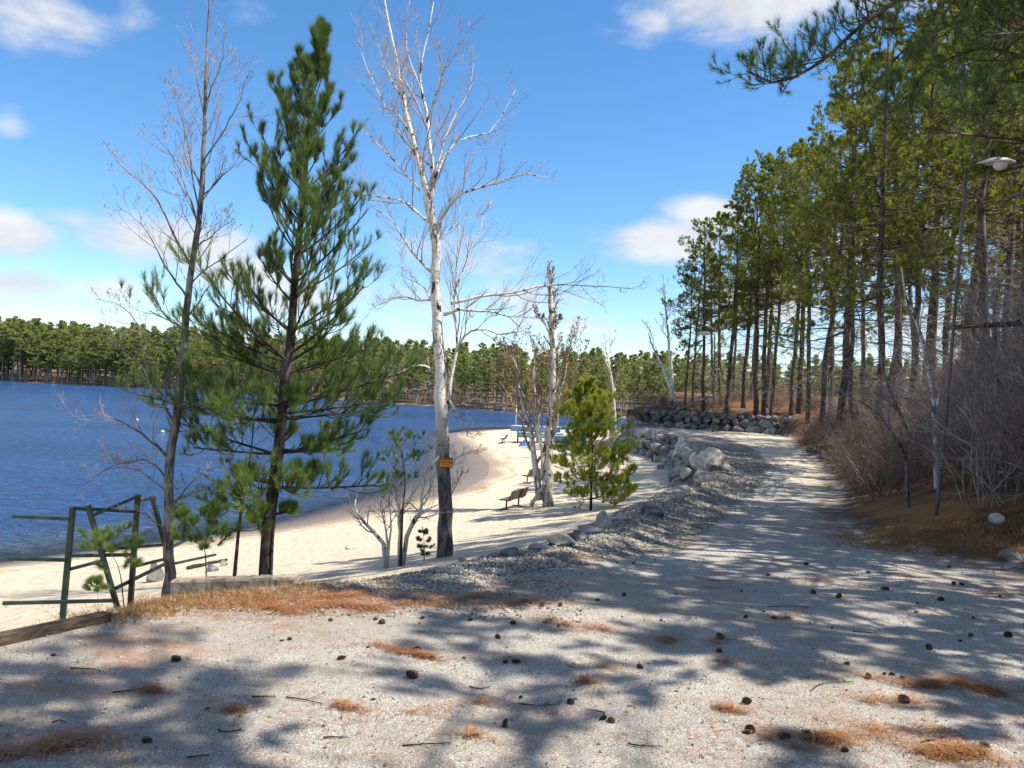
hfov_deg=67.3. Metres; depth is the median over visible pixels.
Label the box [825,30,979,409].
pine tree
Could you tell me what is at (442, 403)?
bare birch
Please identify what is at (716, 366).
pine
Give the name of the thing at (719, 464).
boulder
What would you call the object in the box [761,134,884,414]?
pine tree
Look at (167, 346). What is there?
pine
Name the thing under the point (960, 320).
pine tree
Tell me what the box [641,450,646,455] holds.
boulder
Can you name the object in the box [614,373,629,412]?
pine
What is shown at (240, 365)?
pine
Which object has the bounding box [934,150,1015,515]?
street lamp
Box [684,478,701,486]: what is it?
boulder
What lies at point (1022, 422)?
tall shrub
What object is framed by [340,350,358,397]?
pine
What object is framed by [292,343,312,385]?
pine
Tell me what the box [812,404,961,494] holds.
brush shrub
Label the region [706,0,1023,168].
overhanging pine
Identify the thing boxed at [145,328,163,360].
pine
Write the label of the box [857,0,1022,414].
pine tree
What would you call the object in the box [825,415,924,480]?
brush shrub
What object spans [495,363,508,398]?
pine
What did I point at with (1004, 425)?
tall shrub
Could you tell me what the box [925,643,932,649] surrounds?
pine cone
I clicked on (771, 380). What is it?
pine
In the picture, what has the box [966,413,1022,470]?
brush shrub
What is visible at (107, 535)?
pine sapling
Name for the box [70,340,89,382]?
pine
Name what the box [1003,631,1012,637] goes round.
pine cone
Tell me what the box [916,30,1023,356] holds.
pine tree
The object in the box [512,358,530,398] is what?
pine
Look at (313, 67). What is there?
white pine
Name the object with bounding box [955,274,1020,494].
bare tree
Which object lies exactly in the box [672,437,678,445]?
boulder
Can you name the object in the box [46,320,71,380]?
pine
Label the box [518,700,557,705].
dead twig
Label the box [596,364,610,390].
pine
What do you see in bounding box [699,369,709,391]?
pine
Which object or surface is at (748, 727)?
pine cone
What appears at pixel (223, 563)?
boulder
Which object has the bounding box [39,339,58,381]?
pine
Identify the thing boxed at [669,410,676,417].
boulder
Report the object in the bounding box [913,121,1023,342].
pine tree
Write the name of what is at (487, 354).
pine
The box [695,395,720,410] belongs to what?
brush shrub
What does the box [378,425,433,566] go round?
pine sapling
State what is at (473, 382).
pine
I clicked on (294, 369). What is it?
pine
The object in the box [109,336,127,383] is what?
pine
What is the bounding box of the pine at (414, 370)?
[403,357,425,401]
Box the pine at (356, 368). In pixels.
[351,356,364,396]
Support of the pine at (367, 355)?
on the ground at (814, 500)
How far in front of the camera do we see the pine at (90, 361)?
305.79 m
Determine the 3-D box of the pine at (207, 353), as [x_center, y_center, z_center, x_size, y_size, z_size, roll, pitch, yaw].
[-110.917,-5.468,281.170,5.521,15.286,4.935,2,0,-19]
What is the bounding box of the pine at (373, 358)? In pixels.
[366,354,381,387]
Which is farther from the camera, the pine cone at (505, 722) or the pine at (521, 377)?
the pine at (521, 377)
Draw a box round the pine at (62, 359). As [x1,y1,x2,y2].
[55,346,68,383]
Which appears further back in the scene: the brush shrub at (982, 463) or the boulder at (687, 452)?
the boulder at (687, 452)
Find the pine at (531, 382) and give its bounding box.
[528,362,540,405]
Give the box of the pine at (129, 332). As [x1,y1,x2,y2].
[117,328,137,383]
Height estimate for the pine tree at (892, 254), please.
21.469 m
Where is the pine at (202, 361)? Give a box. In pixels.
[196,354,206,376]
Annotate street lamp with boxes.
[701,331,714,431]
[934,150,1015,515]
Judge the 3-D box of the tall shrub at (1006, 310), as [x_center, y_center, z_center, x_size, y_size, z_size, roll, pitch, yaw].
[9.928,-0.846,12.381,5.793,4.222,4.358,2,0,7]
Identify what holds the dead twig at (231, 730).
on the ground at (814, 500)
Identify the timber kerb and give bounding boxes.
[0,611,111,646]
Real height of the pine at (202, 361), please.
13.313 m
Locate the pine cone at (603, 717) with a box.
[599,715,606,719]
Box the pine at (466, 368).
[458,364,473,404]
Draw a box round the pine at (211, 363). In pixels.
[202,348,220,374]
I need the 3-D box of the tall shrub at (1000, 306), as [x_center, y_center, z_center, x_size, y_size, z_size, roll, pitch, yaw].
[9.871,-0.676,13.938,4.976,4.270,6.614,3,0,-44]
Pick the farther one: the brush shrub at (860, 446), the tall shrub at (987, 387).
the brush shrub at (860, 446)
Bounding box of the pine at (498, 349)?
[488,341,507,403]
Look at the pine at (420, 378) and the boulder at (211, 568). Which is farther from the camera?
the pine at (420, 378)
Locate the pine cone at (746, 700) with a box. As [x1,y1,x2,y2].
[741,697,751,704]
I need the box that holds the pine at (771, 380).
[758,361,782,392]
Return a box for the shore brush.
[0,368,777,412]
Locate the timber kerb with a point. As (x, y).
(17, 635)
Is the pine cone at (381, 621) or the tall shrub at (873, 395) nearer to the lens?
the pine cone at (381, 621)
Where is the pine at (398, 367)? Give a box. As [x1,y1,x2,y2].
[388,352,406,394]
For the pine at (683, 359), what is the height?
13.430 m
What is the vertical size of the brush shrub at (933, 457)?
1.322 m
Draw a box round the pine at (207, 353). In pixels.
[203,349,212,373]
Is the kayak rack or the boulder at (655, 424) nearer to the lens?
the kayak rack
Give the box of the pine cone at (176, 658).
[171,655,180,661]
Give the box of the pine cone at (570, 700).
[567,698,574,703]
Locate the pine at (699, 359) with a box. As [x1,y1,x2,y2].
[685,352,710,392]
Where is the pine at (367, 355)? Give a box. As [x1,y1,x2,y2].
[356,334,374,380]
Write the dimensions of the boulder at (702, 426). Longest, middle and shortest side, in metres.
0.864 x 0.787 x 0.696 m
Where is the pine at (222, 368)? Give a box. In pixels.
[218,350,242,381]
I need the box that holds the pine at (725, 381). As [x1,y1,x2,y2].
[708,366,726,392]
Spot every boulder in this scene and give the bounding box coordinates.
[146,563,164,582]
[207,564,218,571]
[220,560,227,565]
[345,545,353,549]
[458,557,466,561]
[499,547,518,555]
[529,543,549,549]
[547,533,575,545]
[570,531,589,540]
[577,525,603,534]
[596,510,612,528]
[621,436,628,442]
[624,516,641,523]
[629,428,636,434]
[636,427,649,437]
[640,505,663,516]
[641,408,649,415]
[641,439,650,449]
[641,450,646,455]
[642,415,648,421]
[645,430,654,439]
[646,450,655,456]
[650,410,658,415]
[650,421,659,426]
[651,442,659,451]
[652,415,660,422]
[655,434,662,440]
[655,455,666,461]
[657,464,664,469]
[660,409,668,416]
[661,498,674,507]
[663,415,672,421]
[663,421,674,427]
[664,446,670,454]
[665,434,672,443]
[667,472,675,478]
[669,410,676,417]
[672,414,683,422]
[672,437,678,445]
[672,477,685,486]
[672,490,685,498]
[674,464,684,474]
[675,422,684,428]
[675,442,681,449]
[676,410,687,417]
[676,445,692,457]
[679,447,688,454]
[679,485,691,492]
[680,467,692,473]
[680,469,694,480]
[683,449,695,458]
[683,455,691,468]
[684,416,690,423]
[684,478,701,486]
[685,423,697,429]
[687,410,698,417]
[689,452,695,468]
[691,415,700,425]
[693,447,723,471]
[693,470,710,482]
[698,424,708,429]
[701,417,710,424]
[705,412,715,420]
[706,459,732,471]
[710,424,719,430]
[714,418,719,423]
[718,413,726,418]
[722,419,728,424]
[723,424,729,430]
[727,413,736,419]
[732,425,744,431]
[733,418,739,425]
[738,413,745,419]
[739,419,752,427]
[745,425,754,432]
[746,413,754,420]
[752,420,758,426]
[754,425,765,432]
[755,414,763,420]
[759,419,771,428]
[762,427,776,433]
[769,415,778,421]
[769,421,777,427]
[776,428,783,434]
[779,415,788,423]
[786,417,796,423]
[806,448,814,452]
[988,513,1005,523]
[999,548,1023,560]
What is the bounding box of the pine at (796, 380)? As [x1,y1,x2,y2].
[787,377,805,394]
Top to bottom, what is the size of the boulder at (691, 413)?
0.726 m
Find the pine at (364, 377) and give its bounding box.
[357,366,373,397]
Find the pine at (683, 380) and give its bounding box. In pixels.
[675,365,697,392]
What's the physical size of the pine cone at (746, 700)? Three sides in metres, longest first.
0.059 x 0.051 x 0.043 m
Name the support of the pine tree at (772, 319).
on the ground at (814, 500)
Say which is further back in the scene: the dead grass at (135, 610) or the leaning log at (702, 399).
the leaning log at (702, 399)
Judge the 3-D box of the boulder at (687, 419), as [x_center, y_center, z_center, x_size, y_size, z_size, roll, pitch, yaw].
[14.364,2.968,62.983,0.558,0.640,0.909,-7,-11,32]
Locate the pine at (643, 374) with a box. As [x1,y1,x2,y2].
[634,371,647,406]
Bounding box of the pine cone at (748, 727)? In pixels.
[744,724,754,734]
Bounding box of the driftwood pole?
[529,482,545,506]
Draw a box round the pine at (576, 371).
[569,366,578,396]
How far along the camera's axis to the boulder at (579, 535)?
9.26 m
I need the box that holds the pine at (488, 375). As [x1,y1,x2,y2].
[476,356,497,407]
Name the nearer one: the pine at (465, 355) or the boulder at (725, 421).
the boulder at (725, 421)
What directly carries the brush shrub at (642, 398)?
on the ground at (814, 500)
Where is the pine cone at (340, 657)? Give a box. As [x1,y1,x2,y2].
[337,655,345,659]
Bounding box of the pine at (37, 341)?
[25,335,45,381]
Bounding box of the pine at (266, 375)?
[263,349,275,387]
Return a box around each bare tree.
[487,260,590,506]
[854,389,928,507]
[862,336,930,484]
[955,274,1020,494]
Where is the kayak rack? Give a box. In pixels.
[2,487,216,619]
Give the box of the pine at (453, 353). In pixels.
[446,348,464,400]
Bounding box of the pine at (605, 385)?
[598,374,611,397]
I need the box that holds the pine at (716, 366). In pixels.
[709,365,724,392]
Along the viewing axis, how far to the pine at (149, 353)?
288.28 m
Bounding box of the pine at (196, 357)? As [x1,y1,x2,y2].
[190,343,205,373]
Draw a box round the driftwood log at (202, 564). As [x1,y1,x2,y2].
[186,558,227,569]
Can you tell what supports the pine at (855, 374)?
on the ground at (814, 500)
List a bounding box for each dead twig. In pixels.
[70,667,103,671]
[112,689,139,692]
[187,754,209,758]
[218,728,245,731]
[252,694,274,696]
[286,694,321,703]
[323,735,348,737]
[402,736,450,745]
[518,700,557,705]
[628,741,662,749]
[767,605,811,608]
[810,672,853,690]
[852,631,896,635]
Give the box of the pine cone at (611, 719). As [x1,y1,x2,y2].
[608,716,614,723]
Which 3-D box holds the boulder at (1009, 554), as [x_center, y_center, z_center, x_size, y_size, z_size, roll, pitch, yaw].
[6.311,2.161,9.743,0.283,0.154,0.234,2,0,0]
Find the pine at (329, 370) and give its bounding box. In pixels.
[318,350,341,383]
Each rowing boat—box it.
[519,432,563,437]
[554,435,586,442]
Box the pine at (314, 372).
[308,355,321,392]
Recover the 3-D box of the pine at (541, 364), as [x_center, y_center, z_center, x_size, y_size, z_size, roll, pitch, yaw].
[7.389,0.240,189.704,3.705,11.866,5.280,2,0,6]
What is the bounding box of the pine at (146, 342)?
[133,331,154,381]
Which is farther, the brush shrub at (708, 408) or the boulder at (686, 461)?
the brush shrub at (708, 408)
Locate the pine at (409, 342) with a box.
[389,339,415,397]
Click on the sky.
(642, 141)
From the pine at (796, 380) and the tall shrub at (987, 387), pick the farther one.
the pine at (796, 380)
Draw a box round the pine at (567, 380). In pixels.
[556,363,574,410]
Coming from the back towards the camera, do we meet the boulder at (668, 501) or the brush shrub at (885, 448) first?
the brush shrub at (885, 448)
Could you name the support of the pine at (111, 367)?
on the ground at (814, 500)
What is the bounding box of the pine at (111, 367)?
[105,340,120,382]
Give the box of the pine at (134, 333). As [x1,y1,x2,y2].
[125,326,147,384]
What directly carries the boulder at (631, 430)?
on the ground at (814, 500)
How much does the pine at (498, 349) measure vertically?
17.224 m
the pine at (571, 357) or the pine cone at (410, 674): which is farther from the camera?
the pine at (571, 357)
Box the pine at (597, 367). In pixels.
[587,363,607,410]
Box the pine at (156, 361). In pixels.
[150,348,161,381]
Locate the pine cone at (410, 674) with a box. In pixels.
[406,669,418,678]
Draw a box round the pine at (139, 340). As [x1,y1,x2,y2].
[126,336,149,386]
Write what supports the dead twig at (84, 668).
on the ground at (814, 500)
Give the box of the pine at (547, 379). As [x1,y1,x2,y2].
[540,368,549,410]
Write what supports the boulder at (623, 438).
on the ground at (814, 500)
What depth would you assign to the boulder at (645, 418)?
63.78 m
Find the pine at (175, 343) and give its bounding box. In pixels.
[163,340,179,388]
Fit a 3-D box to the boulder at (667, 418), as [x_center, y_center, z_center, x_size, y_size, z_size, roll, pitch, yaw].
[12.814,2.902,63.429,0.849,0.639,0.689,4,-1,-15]
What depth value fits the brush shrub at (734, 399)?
71.03 m
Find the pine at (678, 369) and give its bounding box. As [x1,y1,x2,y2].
[663,354,684,391]
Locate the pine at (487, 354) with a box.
[476,350,497,405]
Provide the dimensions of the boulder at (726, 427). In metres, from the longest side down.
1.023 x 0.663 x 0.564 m
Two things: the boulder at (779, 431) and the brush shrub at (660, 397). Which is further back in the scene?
the brush shrub at (660, 397)
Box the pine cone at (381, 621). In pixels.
[378,619,385,623]
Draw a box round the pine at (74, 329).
[59,322,85,381]
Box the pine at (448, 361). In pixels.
[446,357,457,398]
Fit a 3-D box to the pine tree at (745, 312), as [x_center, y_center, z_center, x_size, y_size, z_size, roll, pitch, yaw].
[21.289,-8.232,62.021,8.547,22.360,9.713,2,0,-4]
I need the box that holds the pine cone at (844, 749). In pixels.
[841,746,848,752]
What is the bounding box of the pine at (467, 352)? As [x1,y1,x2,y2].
[456,350,472,382]
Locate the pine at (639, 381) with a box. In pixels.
[629,373,646,406]
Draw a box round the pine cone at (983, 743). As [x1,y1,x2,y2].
[979,741,990,747]
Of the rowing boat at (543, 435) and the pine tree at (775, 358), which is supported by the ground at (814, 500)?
the pine tree at (775, 358)
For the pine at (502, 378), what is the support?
on the ground at (814, 500)
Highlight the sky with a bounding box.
[0,0,1022,380]
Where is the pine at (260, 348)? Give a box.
[251,338,268,382]
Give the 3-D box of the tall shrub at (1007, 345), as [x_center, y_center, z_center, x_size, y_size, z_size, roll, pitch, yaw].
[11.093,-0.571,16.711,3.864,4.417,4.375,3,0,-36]
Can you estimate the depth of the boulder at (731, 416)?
61.77 m
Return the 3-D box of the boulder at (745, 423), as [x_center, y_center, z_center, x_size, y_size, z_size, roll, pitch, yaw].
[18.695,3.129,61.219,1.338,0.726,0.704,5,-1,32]
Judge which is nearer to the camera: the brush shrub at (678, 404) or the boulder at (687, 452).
the boulder at (687, 452)
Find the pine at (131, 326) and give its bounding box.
[122,321,142,382]
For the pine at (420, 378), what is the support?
on the ground at (814, 500)
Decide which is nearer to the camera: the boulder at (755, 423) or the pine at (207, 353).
the boulder at (755, 423)
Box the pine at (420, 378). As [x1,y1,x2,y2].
[412,368,426,403]
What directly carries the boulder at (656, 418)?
on the ground at (814, 500)
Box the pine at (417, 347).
[403,345,427,396]
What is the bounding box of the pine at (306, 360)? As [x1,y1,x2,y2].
[303,339,324,393]
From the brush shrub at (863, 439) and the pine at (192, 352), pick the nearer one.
the brush shrub at (863, 439)
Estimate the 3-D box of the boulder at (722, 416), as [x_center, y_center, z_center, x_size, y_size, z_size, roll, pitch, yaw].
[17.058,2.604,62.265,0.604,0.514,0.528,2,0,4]
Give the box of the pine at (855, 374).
[853,369,859,395]
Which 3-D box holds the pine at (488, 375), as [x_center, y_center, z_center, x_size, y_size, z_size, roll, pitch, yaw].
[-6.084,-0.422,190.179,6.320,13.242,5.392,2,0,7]
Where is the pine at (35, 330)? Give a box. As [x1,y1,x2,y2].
[25,326,43,380]
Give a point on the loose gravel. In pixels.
(734, 461)
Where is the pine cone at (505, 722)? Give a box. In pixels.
[502,718,507,727]
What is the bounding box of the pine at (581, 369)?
[573,365,588,405]
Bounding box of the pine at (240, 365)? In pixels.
[232,344,246,380]
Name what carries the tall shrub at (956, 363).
on the ground at (814, 500)
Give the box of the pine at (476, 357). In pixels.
[464,355,486,406]
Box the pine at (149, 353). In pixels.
[141,345,152,383]
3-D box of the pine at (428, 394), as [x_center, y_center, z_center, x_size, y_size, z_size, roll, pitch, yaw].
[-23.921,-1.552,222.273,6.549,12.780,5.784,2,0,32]
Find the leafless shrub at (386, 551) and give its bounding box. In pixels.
[342,434,456,567]
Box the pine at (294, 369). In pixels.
[290,354,301,384]
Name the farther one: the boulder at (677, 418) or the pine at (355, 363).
the pine at (355, 363)
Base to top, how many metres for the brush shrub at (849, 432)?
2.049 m
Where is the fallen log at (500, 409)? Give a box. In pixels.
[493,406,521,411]
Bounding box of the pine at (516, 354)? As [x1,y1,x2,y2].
[507,343,526,402]
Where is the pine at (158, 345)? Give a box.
[143,335,174,381]
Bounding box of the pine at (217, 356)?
[207,349,226,372]
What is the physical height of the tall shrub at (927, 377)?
3.906 m
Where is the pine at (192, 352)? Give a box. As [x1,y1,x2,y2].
[188,343,202,386]
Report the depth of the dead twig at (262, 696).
3.99 m
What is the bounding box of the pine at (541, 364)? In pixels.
[536,361,546,399]
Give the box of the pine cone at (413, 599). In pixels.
[410,597,418,603]
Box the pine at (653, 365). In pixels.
[642,351,666,398]
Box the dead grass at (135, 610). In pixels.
[24,512,1023,629]
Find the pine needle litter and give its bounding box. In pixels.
[0,494,1023,767]
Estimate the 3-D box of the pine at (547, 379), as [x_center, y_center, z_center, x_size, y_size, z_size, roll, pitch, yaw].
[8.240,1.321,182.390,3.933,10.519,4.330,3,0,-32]
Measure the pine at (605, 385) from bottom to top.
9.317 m
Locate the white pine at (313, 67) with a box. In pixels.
[111,14,424,575]
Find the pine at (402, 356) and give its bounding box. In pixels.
[390,349,407,401]
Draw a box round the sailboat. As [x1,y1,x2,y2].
[510,401,560,431]
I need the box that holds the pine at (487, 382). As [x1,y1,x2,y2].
[481,364,496,401]
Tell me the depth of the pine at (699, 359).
171.91 m
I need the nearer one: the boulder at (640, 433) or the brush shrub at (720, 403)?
the boulder at (640, 433)
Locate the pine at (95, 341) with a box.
[78,329,109,383]
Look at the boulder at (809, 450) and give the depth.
39.13 m
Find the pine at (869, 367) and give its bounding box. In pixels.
[865,366,875,392]
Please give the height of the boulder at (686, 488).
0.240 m
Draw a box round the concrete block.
[170,574,299,597]
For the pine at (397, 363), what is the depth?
233.21 m
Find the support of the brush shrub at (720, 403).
on the ground at (814, 500)
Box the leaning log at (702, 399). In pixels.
[651,395,712,420]
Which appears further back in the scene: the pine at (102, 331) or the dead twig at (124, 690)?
the pine at (102, 331)
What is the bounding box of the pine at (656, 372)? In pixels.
[645,366,665,398]
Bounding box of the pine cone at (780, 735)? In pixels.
[778,731,790,739]
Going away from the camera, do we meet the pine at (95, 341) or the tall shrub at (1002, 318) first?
the tall shrub at (1002, 318)
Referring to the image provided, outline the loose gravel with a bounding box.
[0,445,1023,767]
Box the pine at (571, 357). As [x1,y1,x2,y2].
[558,353,579,388]
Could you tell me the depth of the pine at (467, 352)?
209.43 m
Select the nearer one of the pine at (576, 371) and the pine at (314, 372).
the pine at (576, 371)
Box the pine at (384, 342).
[378,336,393,392]
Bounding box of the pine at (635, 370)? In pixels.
[626,364,644,405]
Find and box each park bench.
[499,487,528,509]
[522,469,540,483]
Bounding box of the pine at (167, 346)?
[153,332,171,386]
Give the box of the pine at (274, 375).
[268,362,281,385]
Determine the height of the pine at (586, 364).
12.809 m
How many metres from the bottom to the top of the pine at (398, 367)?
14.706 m
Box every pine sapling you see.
[75,517,147,603]
[81,573,111,592]
[167,497,243,576]
[192,373,304,576]
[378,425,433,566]
[416,526,435,560]
[548,374,639,510]
[593,473,638,506]
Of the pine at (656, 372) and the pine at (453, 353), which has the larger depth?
the pine at (453, 353)
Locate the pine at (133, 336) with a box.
[126,329,138,383]
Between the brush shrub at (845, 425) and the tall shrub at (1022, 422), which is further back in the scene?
the brush shrub at (845, 425)
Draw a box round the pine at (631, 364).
[623,354,638,409]
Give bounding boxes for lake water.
[0,381,625,555]
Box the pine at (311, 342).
[304,331,316,392]
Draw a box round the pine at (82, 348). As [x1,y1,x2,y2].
[73,346,90,384]
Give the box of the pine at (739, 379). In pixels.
[731,364,749,391]
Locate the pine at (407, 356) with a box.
[402,355,412,399]
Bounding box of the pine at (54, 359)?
[52,345,66,381]
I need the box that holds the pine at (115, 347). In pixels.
[104,331,127,384]
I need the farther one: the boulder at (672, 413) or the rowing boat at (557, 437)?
the rowing boat at (557, 437)
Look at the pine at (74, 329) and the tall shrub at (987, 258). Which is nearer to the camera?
the tall shrub at (987, 258)
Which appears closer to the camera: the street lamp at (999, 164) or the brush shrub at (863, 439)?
the street lamp at (999, 164)
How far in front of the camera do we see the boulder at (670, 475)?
37.83 m
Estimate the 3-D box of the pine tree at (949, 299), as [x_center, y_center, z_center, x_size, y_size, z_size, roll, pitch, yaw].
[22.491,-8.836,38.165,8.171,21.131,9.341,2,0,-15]
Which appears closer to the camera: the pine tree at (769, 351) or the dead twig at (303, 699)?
the dead twig at (303, 699)
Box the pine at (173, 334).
[164,326,180,365]
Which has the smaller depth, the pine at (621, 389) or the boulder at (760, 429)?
the boulder at (760, 429)
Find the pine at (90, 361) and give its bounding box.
[85,340,97,381]
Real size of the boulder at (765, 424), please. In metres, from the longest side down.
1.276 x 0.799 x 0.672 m
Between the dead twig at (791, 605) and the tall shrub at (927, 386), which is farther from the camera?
the tall shrub at (927, 386)
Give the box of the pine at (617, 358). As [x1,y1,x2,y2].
[608,352,627,409]
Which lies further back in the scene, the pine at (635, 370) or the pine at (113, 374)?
the pine at (113, 374)
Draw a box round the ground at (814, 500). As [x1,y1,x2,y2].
[0,362,1023,767]
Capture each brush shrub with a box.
[627,387,659,405]
[644,389,678,408]
[651,392,668,402]
[664,392,687,409]
[680,393,699,405]
[694,396,715,410]
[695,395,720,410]
[705,389,735,405]
[716,390,738,405]
[730,388,748,400]
[735,389,752,401]
[758,390,786,401]
[759,396,787,410]
[769,390,789,406]
[775,387,796,401]
[786,389,820,404]
[787,395,805,409]
[788,417,834,444]
[792,404,835,430]
[794,393,819,410]
[794,411,830,442]
[800,418,825,438]
[803,392,827,408]
[809,405,863,446]
[812,402,846,421]
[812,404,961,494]
[815,403,903,474]
[818,407,861,438]
[818,415,964,501]
[819,417,863,460]
[819,426,905,474]
[825,406,948,485]
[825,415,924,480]
[830,412,871,443]
[834,413,891,461]
[835,393,884,424]
[836,403,903,452]
[840,404,895,435]
[844,388,971,483]
[857,388,953,444]
[858,397,963,465]
[890,425,970,476]
[895,381,994,468]
[899,390,990,463]
[903,407,1023,487]
[929,401,1016,480]
[937,408,1023,488]
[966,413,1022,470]
[972,392,1023,489]
[974,404,1023,492]
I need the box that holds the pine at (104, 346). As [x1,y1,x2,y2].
[92,331,113,384]
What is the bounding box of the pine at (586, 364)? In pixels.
[572,358,590,383]
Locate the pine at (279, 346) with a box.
[271,337,282,357]
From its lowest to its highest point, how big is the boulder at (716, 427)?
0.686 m
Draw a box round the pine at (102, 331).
[90,330,108,383]
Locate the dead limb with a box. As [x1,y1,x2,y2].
[943,310,1023,338]
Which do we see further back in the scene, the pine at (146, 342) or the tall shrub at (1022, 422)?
the pine at (146, 342)
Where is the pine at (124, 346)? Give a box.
[114,334,133,386]
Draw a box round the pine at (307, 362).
[303,346,311,380]
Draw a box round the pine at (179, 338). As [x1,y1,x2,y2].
[171,331,197,373]
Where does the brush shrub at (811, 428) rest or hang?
on the ground at (814, 500)
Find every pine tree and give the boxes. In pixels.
[660,217,739,410]
[666,266,720,410]
[672,241,729,402]
[675,251,732,393]
[685,211,750,403]
[697,163,795,407]
[700,193,774,412]
[711,157,818,414]
[714,146,829,415]
[716,225,770,398]
[723,213,786,399]
[726,179,804,407]
[742,142,845,415]
[744,146,815,415]
[748,143,845,413]
[751,135,846,423]
[756,35,950,449]
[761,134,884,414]
[771,100,893,428]
[775,4,978,430]
[787,52,903,419]
[812,150,892,398]
[813,23,980,421]
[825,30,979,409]
[828,88,904,414]
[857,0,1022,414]
[861,0,1023,401]
[864,3,1023,365]
[869,116,931,378]
[872,116,988,386]
[886,0,1023,391]
[888,9,1021,380]
[890,0,1023,405]
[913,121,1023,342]
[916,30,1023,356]
[926,82,1023,376]
[935,0,1023,385]
[940,91,1022,333]
[940,275,970,349]
[941,300,964,366]
[949,2,1023,378]
[956,16,1023,366]
[971,6,1023,340]
[985,6,1023,281]
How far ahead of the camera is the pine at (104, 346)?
297.40 m
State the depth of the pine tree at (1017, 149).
19.70 m
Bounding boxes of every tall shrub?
[799,382,859,420]
[819,366,884,423]
[824,339,1006,448]
[835,281,1023,480]
[839,243,1023,411]
[844,244,1023,474]
[846,327,1013,428]
[848,368,939,426]
[851,298,1023,493]
[851,319,1012,439]
[856,372,887,411]
[874,289,1023,492]
[875,327,1002,426]
[889,341,1023,513]
[893,307,1021,448]
[894,288,1021,430]
[894,342,967,420]
[895,361,953,421]
[901,251,1023,474]
[921,276,1023,453]
[934,320,1014,401]
[937,265,1023,414]
[944,240,1023,380]
[952,328,1023,447]
[954,364,1023,467]
[958,314,1023,417]
[966,261,1022,343]
[967,355,1023,465]
[978,221,1023,391]
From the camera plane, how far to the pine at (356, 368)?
235.48 m
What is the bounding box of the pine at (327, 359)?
[315,339,332,386]
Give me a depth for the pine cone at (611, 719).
3.81 m
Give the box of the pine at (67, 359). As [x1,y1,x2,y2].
[57,344,76,381]
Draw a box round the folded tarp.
[518,440,526,445]
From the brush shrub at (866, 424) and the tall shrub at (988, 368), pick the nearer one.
the tall shrub at (988, 368)
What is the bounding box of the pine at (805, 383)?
[802,370,816,394]
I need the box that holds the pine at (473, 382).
[463,353,481,401]
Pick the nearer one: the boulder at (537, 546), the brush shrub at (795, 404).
the boulder at (537, 546)
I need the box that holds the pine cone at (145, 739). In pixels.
[142,736,152,742]
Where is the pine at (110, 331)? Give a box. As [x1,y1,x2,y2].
[93,325,114,381]
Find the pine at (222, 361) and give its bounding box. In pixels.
[214,343,229,384]
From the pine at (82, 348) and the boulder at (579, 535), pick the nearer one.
the boulder at (579, 535)
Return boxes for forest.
[0,315,958,408]
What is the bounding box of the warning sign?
[439,457,452,467]
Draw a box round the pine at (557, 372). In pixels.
[542,357,565,397]
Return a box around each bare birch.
[57,0,273,598]
[332,0,654,557]
[598,330,627,452]
[642,322,678,408]
[655,277,675,396]
[891,263,956,487]
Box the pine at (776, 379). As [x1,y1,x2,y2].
[770,366,786,394]
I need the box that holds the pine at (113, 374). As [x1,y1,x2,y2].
[107,348,122,380]
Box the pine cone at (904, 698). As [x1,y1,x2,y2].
[897,694,909,704]
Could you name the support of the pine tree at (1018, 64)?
on the ground at (814, 500)
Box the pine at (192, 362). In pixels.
[188,353,197,387]
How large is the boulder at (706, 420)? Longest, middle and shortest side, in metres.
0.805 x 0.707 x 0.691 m
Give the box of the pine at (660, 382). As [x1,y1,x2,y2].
[647,366,669,399]
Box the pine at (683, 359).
[677,357,697,392]
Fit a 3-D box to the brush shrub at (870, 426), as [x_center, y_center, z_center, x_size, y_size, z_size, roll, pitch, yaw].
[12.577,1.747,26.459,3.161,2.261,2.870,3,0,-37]
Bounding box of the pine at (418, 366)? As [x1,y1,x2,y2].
[411,349,427,395]
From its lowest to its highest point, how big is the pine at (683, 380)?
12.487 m
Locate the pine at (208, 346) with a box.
[201,330,221,380]
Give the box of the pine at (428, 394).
[419,357,434,399]
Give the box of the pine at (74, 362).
[67,340,86,382]
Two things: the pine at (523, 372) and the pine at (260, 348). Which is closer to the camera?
the pine at (523, 372)
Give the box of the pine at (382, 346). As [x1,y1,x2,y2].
[376,344,391,384]
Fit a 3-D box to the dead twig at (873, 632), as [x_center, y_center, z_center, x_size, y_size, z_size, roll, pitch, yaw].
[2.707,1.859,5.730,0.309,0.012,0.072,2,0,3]
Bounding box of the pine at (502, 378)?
[490,353,514,406]
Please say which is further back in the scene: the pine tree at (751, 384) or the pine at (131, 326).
the pine at (131, 326)
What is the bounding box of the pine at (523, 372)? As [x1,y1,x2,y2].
[513,359,531,399]
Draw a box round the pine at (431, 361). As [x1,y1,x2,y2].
[420,345,434,401]
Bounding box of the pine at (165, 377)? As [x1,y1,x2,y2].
[162,354,175,387]
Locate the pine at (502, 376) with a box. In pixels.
[496,361,512,404]
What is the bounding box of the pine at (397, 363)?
[389,348,404,389]
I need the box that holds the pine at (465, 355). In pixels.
[455,352,474,400]
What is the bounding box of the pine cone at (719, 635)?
[715,633,724,639]
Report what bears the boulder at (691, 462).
on the ground at (814, 500)
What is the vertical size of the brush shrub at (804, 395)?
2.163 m
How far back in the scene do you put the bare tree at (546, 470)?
31.42 m
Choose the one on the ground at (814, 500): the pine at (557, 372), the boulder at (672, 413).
the pine at (557, 372)
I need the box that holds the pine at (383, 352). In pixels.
[370,348,392,398]
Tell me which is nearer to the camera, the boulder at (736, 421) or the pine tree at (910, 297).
the pine tree at (910, 297)
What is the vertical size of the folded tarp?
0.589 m

